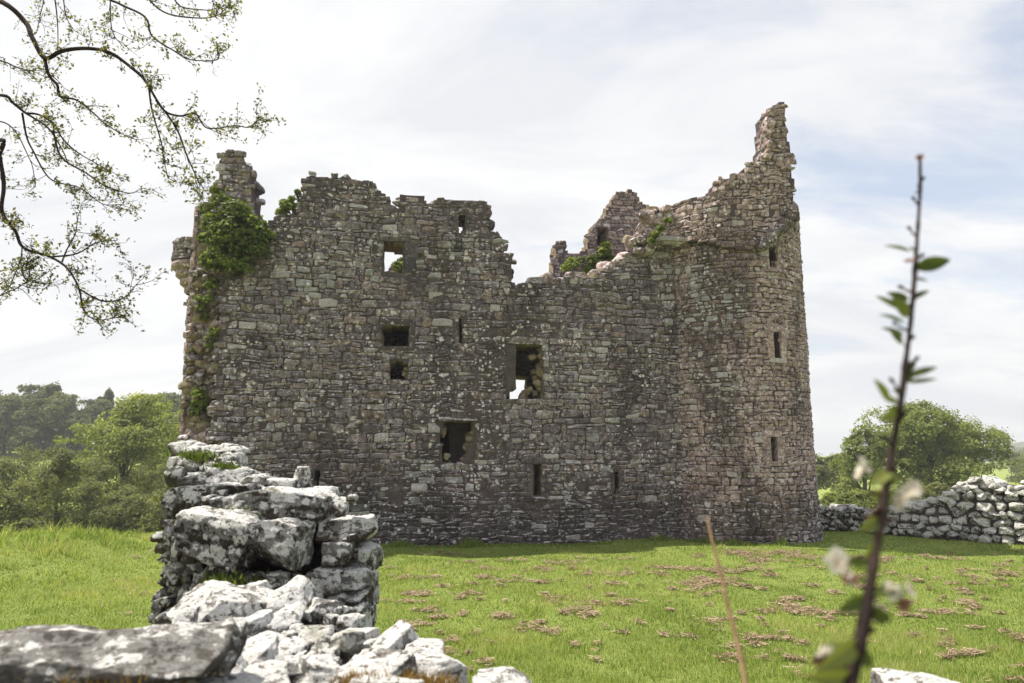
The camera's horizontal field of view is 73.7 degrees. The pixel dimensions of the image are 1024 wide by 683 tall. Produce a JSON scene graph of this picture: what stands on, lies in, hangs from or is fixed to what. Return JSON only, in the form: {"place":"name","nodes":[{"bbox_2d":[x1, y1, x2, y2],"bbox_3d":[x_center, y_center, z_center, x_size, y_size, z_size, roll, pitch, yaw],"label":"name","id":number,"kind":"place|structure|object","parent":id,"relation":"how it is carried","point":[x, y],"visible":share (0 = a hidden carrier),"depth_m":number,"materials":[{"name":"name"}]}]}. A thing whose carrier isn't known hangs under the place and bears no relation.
{"place":"outdoors","nodes":[
{"label":"outdoors","id":0,"kind":"place"},
{"bbox_2d":[177,617,247,677],"bbox_3d":[-1.206,1.159,2.597,0.350,0.160,0.326,1,-9,-9],"label":"boulder","id":1,"kind":"object","parent":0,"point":[227,665],"visible":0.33,"depth_m":2.55,"materials":[{"name":"grey stone"}]},
{"bbox_2d":[0,446,1023,682],"bbox_3d":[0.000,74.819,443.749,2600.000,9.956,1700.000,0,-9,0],"label":"ground","id":2,"kind":"structure","parent":0,"point":[1003,473],"depth_m":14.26,"materials":[{"name":"green plant"}]},
{"bbox_2d":[0,480,19,532],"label":"alder scrub","id":3,"kind":"object","parent":2,"relation":"on","point":[1,488],"visible":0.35,"depth_m":44.95,"materials":[{"name":"green plant"}]},
{"bbox_2d":[0,392,25,454],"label":"woodland tree","id":4,"kind":"object","parent":2,"relation":"on","point":[9,403],"visible":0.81,"depth_m":137.84,"materials":[{"name":"green plant"}]},
{"bbox_2d":[0,456,30,523],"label":"alder scrub","id":5,"kind":"object","parent":2,"relation":"on","point":[5,467],"visible":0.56,"depth_m":54.02,"materials":[{"name":"green plant"}]},
{"bbox_2d":[0,394,39,446],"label":"woodland tree","id":6,"kind":"object","parent":2,"relation":"on","point":[28,396],"visible":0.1,"depth_m":148.81,"materials":[{"name":"green plant"}]},
{"bbox_2d":[0,473,42,533],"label":"alder scrub","id":7,"kind":"object","parent":2,"relation":"on","point":[16,507],"visible":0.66,"depth_m":45.57,"materials":[{"name":"green plant"}]},
{"bbox_2d":[2,518,49,533],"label":"alder scrub","id":8,"kind":"object","parent":2,"relation":"on","point":[28,523],"visible":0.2,"depth_m":40.63,"materials":[{"name":"green plant"}]},
{"bbox_2d":[0,442,53,527],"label":"alder scrub","id":9,"kind":"object","parent":2,"relation":"on","point":[28,457],"visible":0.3,"depth_m":56.73,"materials":[{"name":"green plant"}]},
{"bbox_2d":[16,382,45,442],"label":"woodland tree","id":10,"kind":"object","parent":2,"relation":"on","point":[29,389],"visible":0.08,"depth_m":167.07,"materials":[{"name":"green plant"}]},
{"bbox_2d":[2,462,70,526],"bbox_3d":[-35.479,12.909,50.533,4.506,7.787,3.904,-2,-9,14],"label":"alder scrub","id":11,"kind":"object","parent":2,"relation":"on","point":[35,497],"visible":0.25,"depth_m":50.35,"materials":[{"name":"green plant"}]},
{"bbox_2d":[6,397,69,456],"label":"woodland tree","id":12,"kind":"object","parent":2,"relation":"on","point":[43,417],"visible":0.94,"depth_m":135.32,"materials":[{"name":"green plant"}]},
{"bbox_2d":[36,381,62,406],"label":"pine tree","id":13,"kind":"object","parent":2,"relation":"on","point":[49,390],"visible":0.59,"depth_m":149.25,"materials":[{"name":"green plant"}]},
{"bbox_2d":[21,443,83,527],"bbox_3d":[-36.917,12.754,54.439,4.881,9.228,4.673,5,-10,-28],"label":"alder scrub","id":14,"kind":"object","parent":2,"relation":"on","point":[53,453],"visible":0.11,"depth_m":54.67,"materials":[{"name":"green plant"}]},
{"bbox_2d":[16,447,93,529],"bbox_3d":[-28.347,11.047,42.809,3.537,9.005,4.071,-3,-9,15],"label":"alder scrub","id":15,"kind":"object","parent":2,"relation":"on","point":[56,470],"visible":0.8,"depth_m":42.77,"materials":[{"name":"green plant"}]},
{"bbox_2d":[38,391,84,450],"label":"woodland tree","id":16,"kind":"object","parent":2,"relation":"on","point":[72,398],"visible":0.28,"depth_m":145.30,"materials":[{"name":"green plant"}]},
{"bbox_2d":[53,411,91,454],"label":"woodland tree","id":17,"kind":"object","parent":2,"relation":"on","point":[70,421],"visible":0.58,"depth_m":137.88,"materials":[{"name":"green plant"}]},
{"bbox_2d":[49,476,108,528],"bbox_3d":[-30.738,13.026,48.547,4.118,6.888,4.249,-5,-10,27],"label":"alder scrub","id":18,"kind":"object","parent":2,"relation":"on","point":[87,498],"visible":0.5,"depth_m":48.41,"materials":[{"name":"green plant"}]},
{"bbox_2d":[69,398,112,447],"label":"woodland tree","id":19,"kind":"object","parent":2,"relation":"on","point":[92,407],"visible":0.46,"depth_m":148.26,"materials":[{"name":"green plant"}]},
{"bbox_2d":[64,453,132,529],"bbox_3d":[-34.185,13.392,55.906,5.538,8.498,4.951,0,-9,0],"label":"alder scrub","id":20,"kind":"object","parent":2,"relation":"on","point":[102,473],"visible":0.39,"depth_m":55.71,"materials":[{"name":"green plant"}]},
{"bbox_2d":[70,504,130,533],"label":"alder scrub","id":21,"kind":"object","parent":2,"relation":"on","point":[96,518],"visible":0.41,"depth_m":42.67,"materials":[{"name":"green plant"}]},
{"bbox_2d":[96,387,115,414],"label":"pine tree","id":22,"kind":"object","parent":2,"relation":"on","point":[109,395],"visible":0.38,"depth_m":155.44,"materials":[{"name":"green plant"}]},
{"bbox_2d":[92,406,119,445],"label":"woodland tree","id":23,"kind":"object","parent":2,"relation":"on","point":[109,408],"visible":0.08,"depth_m":150.44,"materials":[{"name":"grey plant"}]},
{"bbox_2d":[52,390,180,526],"bbox_3d":[-34.688,11.425,61.030,12.230,14.107,11.773,0,-9,0],"label":"broadleaf tree","id":24,"kind":"object","parent":2,"relation":"on","point":[132,432],"visible":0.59,"depth_m":59.92,"materials":[{"name":"green plant"}]},
{"bbox_2d":[96,484,158,531],"bbox_3d":[-29.637,14.085,52.719,4.890,6.153,4.623,0,-9,0],"label":"alder scrub","id":25,"kind":"object","parent":2,"relation":"on","point":[114,497],"visible":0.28,"depth_m":52.27,"materials":[{"name":"green plant"}]},
{"bbox_2d":[112,493,160,533],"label":"alder scrub","id":26,"kind":"object","parent":2,"relation":"on","point":[133,513],"visible":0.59,"depth_m":43.85,"materials":[{"name":"green plant"}]},
{"bbox_2d":[0,0,285,338],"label":"overhanging tree","id":27,"kind":"object","parent":2,"relation":"on","point":[32,263],"visible":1,"depth_m":6.18,"materials":[{"name":"green plant"}]},
{"bbox_2d":[125,462,166,525],"bbox_3d":[-27.628,13.404,53.495,4.534,7.716,5.017,-7,-12,37],"label":"alder scrub","id":28,"kind":"object","parent":2,"relation":"on","point":[160,480],"visible":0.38,"depth_m":53.34,"materials":[{"name":"green plant"}]},
{"bbox_2d":[135,484,173,533],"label":"alder scrub","id":29,"kind":"object","parent":2,"relation":"on","point":[155,505],"visible":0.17,"depth_m":42.15,"materials":[{"name":"green plant"}]},
{"bbox_2d":[151,391,181,415],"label":"woodland tree","id":30,"kind":"object","parent":2,"relation":"on","point":[173,396],"visible":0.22,"depth_m":138.22,"materials":[{"name":"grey plant"}]},
{"bbox_2d":[150,409,182,485],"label":"broadleaf tree","id":31,"kind":"object","parent":2,"relation":"on","point":[174,418],"visible":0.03,"depth_m":72.72,"materials":[{"name":"green plant"}]},
{"bbox_2d":[147,440,383,627],"bbox_3d":[-2.084,2.401,5.507,2.100,3.205,1.988,0,-9,0],"label":"ruined wall stump","id":32,"kind":"object","parent":2,"relation":"on","point":[301,525],"visible":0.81,"depth_m":5.15,"materials":[{"name":"stone"}]},
{"bbox_2d":[149,448,224,463],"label":"wall fern","id":33,"kind":"object","parent":32,"relation":"on","point":[189,455],"depth_m":5.92,"materials":[{"name":"green plant"}]},
{"bbox_2d":[203,459,242,469],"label":"wall fern","id":34,"kind":"object","parent":32,"relation":"on","point":[223,465],"depth_m":5.88,"materials":[{"name":"green plant"}]},
{"bbox_2d":[181,567,269,585],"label":"wall fern","id":35,"kind":"object","parent":32,"relation":"on","point":[233,579],"depth_m":4.73,"materials":[{"name":"green plant"}]},
{"bbox_2d":[212,503,262,516],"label":"wall fern","id":36,"kind":"object","parent":32,"relation":"on","point":[244,508],"depth_m":5.12,"materials":[{"name":"green plant"}]},
{"bbox_2d":[166,575,467,682],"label":"rubble wall top","id":37,"kind":"structure","parent":2,"relation":"on","point":[299,631],"depth_m":3.55,"materials":[{"name":"grey stone"}]},
{"bbox_2d":[0,617,243,682],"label":"boulder","id":38,"kind":"object","parent":37,"relation":"on","point":[165,653],"visible":0.93,"depth_m":2.31,"materials":[{"name":"grey stone"}]},
{"bbox_2d":[18,653,188,682],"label":"moss tuft","id":39,"kind":"object","parent":38,"relation":"on","point":[65,680],"visible":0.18,"depth_m":2.19,"materials":[{"name":"brown plant"}]},
{"bbox_2d":[328,664,398,682],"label":"moss tuft","id":40,"kind":"object","parent":37,"relation":"on","point":[348,678],"visible":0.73,"depth_m":2.73,"materials":[{"name":"brown plant"}]},
{"bbox_2d":[392,664,462,682],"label":"moss tuft","id":41,"kind":"object","parent":37,"relation":"on","point":[427,679],"visible":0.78,"depth_m":2.84,"materials":[{"name":"brown plant"}]},
{"bbox_2d":[472,666,531,682],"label":"boulder","id":42,"kind":"object","parent":37,"relation":"on","point":[502,674],"visible":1,"depth_m":2.77,"materials":[{"name":"white stone"}]},
{"bbox_2d":[706,517,747,682],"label":"dry stem","id":43,"kind":"object","parent":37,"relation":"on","point":[739,653],"visible":1,"depth_m":1.50,"materials":[{"name":"brown plant"}]},
{"bbox_2d":[870,668,959,682],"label":"boulder","id":44,"kind":"object","parent":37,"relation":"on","point":[882,675],"visible":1,"depth_m":2.76,"materials":[{"name":"white stone"}]},
{"bbox_2d":[171,102,823,545],"bbox_3d":[-1.363,-0.288,26.634,24.299,16.165,11.124,1,-9,-9],"label":"castle ruin","id":45,"kind":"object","parent":2,"relation":"on","point":[667,386],"visible":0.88,"depth_m":23.15,"materials":[{"name":"stone"}]},
{"bbox_2d":[187,386,210,416],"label":"wall fern","id":46,"kind":"object","parent":45,"relation":"attached to","point":[200,403],"depth_m":22.02,"materials":[{"name":"green plant"}]},
{"bbox_2d":[193,294,209,321],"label":"wall fern","id":47,"kind":"object","parent":45,"relation":"attached to","point":[203,315],"depth_m":22.53,"materials":[{"name":"green plant"}]},
{"bbox_2d":[203,326,218,347],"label":"wall fern","id":48,"kind":"object","parent":45,"relation":"attached to","point":[213,333],"depth_m":22.20,"materials":[{"name":"green plant"}]},
{"bbox_2d":[196,185,275,302],"bbox_3d":[-9.092,-3.187,22.504,2.181,3.982,2.000,8,-12,-41],"label":"ivy","id":49,"kind":"object","parent":45,"relation":"attached to","point":[232,246],"visible":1,"depth_m":22.18,"materials":[{"name":"green plant"}]},
{"bbox_2d":[274,188,301,214],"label":"wall shrub","id":50,"kind":"object","parent":45,"relation":"attached to","point":[288,205],"visible":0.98,"depth_m":23.25,"materials":[{"name":"green plant"}]},
{"bbox_2d":[372,235,417,272],"bbox_3d":[-4.026,-2.959,23.529,1.569,1.333,0.494,1,-9,-9],"label":"window","id":51,"kind":"structure","parent":45,"relation":"in","point":[409,262],"depth_m":23.33,"materials":[{"name":"stone"}]},
{"bbox_2d":[375,318,415,350],"bbox_3d":[-3.938,-0.199,23.096,1.395,1.091,0.505,1,-9,-9],"label":"window","id":52,"kind":"structure","parent":45,"relation":"in","point":[400,322],"depth_m":22.89,"materials":[{"name":"stone"}]},
{"bbox_2d":[391,257,402,272],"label":"wall fern","id":53,"kind":"object","parent":45,"relation":"attached to","point":[396,265],"depth_m":29.38,"materials":[{"name":"green plant"}]},
{"bbox_2d":[438,417,477,420],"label":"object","id":54,"kind":"structure","parent":45,"relation":"in","point":[440,418],"depth_m":22.74,"materials":[{"name":"stone"}]},
{"bbox_2d":[509,336,545,344],"bbox_3d":[0.426,-0.001,23.772,1.512,0.290,0.502,1,-9,-9],"label":"window lintel","id":55,"kind":"structure","parent":45,"relation":"in","point":[517,339],"depth_m":23.56,"materials":[{"name":"stone"}]},
{"bbox_2d":[562,261,580,271],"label":"wall fern","id":56,"kind":"object","parent":45,"relation":"attached to","point":[568,267],"depth_m":24.92,"materials":[{"name":"green plant"}]},
{"bbox_2d":[560,241,614,273],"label":"wall shrub","id":57,"kind":"object","parent":45,"relation":"attached to","point":[603,253],"visible":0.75,"depth_m":27.23,"materials":[{"name":"green plant"}]},
{"bbox_2d":[647,217,672,244],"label":"wall moss","id":58,"kind":"object","parent":45,"relation":"attached to","point":[652,240],"depth_m":23.81,"materials":[{"name":"green plant"}]},
{"bbox_2d":[111,547,1023,682],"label":"dry grass litter","id":59,"kind":"object","parent":2,"relation":"on","point":[787,603],"visible":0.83,"depth_m":13.68,"materials":[{"name":"brown plant"}]},
{"bbox_2d":[815,453,838,484],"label":"tree","id":60,"kind":"object","parent":2,"relation":"on","point":[822,472],"visible":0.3,"depth_m":87.33,"materials":[{"name":"green plant"}]},
{"bbox_2d":[819,490,843,506],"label":"hedge bush","id":61,"kind":"object","parent":2,"relation":"on","point":[827,499],"visible":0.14,"depth_m":50.62,"materials":[{"name":"green plant"}]},
{"bbox_2d":[817,453,860,490],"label":"tree","id":62,"kind":"object","parent":2,"relation":"on","point":[832,481],"visible":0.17,"depth_m":93.30,"materials":[{"name":"green plant"}]},
{"bbox_2d":[820,503,871,531],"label":"rubble wall","id":63,"kind":"structure","parent":2,"relation":"on","point":[842,517],"depth_m":25.94,"materials":[{"name":"stone"}]},
{"bbox_2d":[832,488,877,509],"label":"hedge bush","id":64,"kind":"object","parent":2,"relation":"on","point":[850,497],"visible":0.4,"depth_m":46.59,"materials":[{"name":"green plant"}]},
{"bbox_2d":[827,424,902,502],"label":"broadleaf tree","id":65,"kind":"object","parent":2,"relation":"on","point":[874,452],"visible":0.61,"depth_m":68.40,"materials":[{"name":"green plant"}]},
{"bbox_2d":[807,154,950,682],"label":"sapling","id":66,"kind":"object","parent":2,"relation":"on","point":[844,662],"visible":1,"depth_m":0.99,"materials":[{"name":"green plant"}]},
{"bbox_2d":[870,488,899,504],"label":"hedge bush","id":67,"kind":"object","parent":2,"relation":"on","point":[891,493],"depth_m":52.72,"materials":[{"name":"green plant"}]},
{"bbox_2d":[892,485,932,500],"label":"hedge bush","id":68,"kind":"object","parent":2,"relation":"on","point":[925,495],"visible":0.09,"depth_m":48.61,"materials":[{"name":"green plant"}]},
{"bbox_2d":[837,399,1023,499],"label":"broadleaf tree","id":69,"kind":"object","parent":2,"relation":"on","point":[930,449],"visible":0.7,"depth_m":69.46,"materials":[{"name":"green plant"}]},
{"bbox_2d":[921,479,950,497],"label":"hedge bush","id":70,"kind":"object","parent":2,"relation":"on","point":[939,487],"visible":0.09,"depth_m":54.33,"materials":[{"name":"green plant"}]},
{"bbox_2d":[863,475,1023,544],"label":"rubble wall","id":71,"kind":"structure","parent":2,"relation":"on","point":[987,509],"depth_m":23.29,"materials":[{"name":"grey stone"}]},
{"bbox_2d":[942,420,989,489],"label":"broadleaf tree","id":72,"kind":"object","parent":2,"relation":"on","point":[983,459],"visible":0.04,"depth_m":76.95,"materials":[{"name":"green plant"}]},
{"bbox_2d":[987,451,1023,481],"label":"tree","id":73,"kind":"object","parent":2,"relation":"on","point":[1011,467],"visible":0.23,"depth_m":185.69,"materials":[{"name":"green plant"}]},
{"bbox_2d":[996,454,1023,484],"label":"tree","id":74,"kind":"object","parent":2,"relation":"on","point":[1020,466],"visible":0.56,"depth_m":117.65,"materials":[{"name":"green plant"}]},
{"bbox_2d":[1014,447,1023,472],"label":"tree","id":75,"kind":"object","parent":2,"relation":"on","point":[1016,449],"visible":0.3,"depth_m":199.05,"materials":[{"name":"green plant"}]},
{"bbox_2d":[0,0,1023,455],"label":"sky","id":76,"kind":"structure","parent":0,"point":[538,112],"materials":[{"name":"white"}]},
{"bbox_2d":[981,441,1023,458],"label":"mountains","id":77,"kind":"structure","parent":0,"point":[1018,445],"depth_m":584.13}
]}

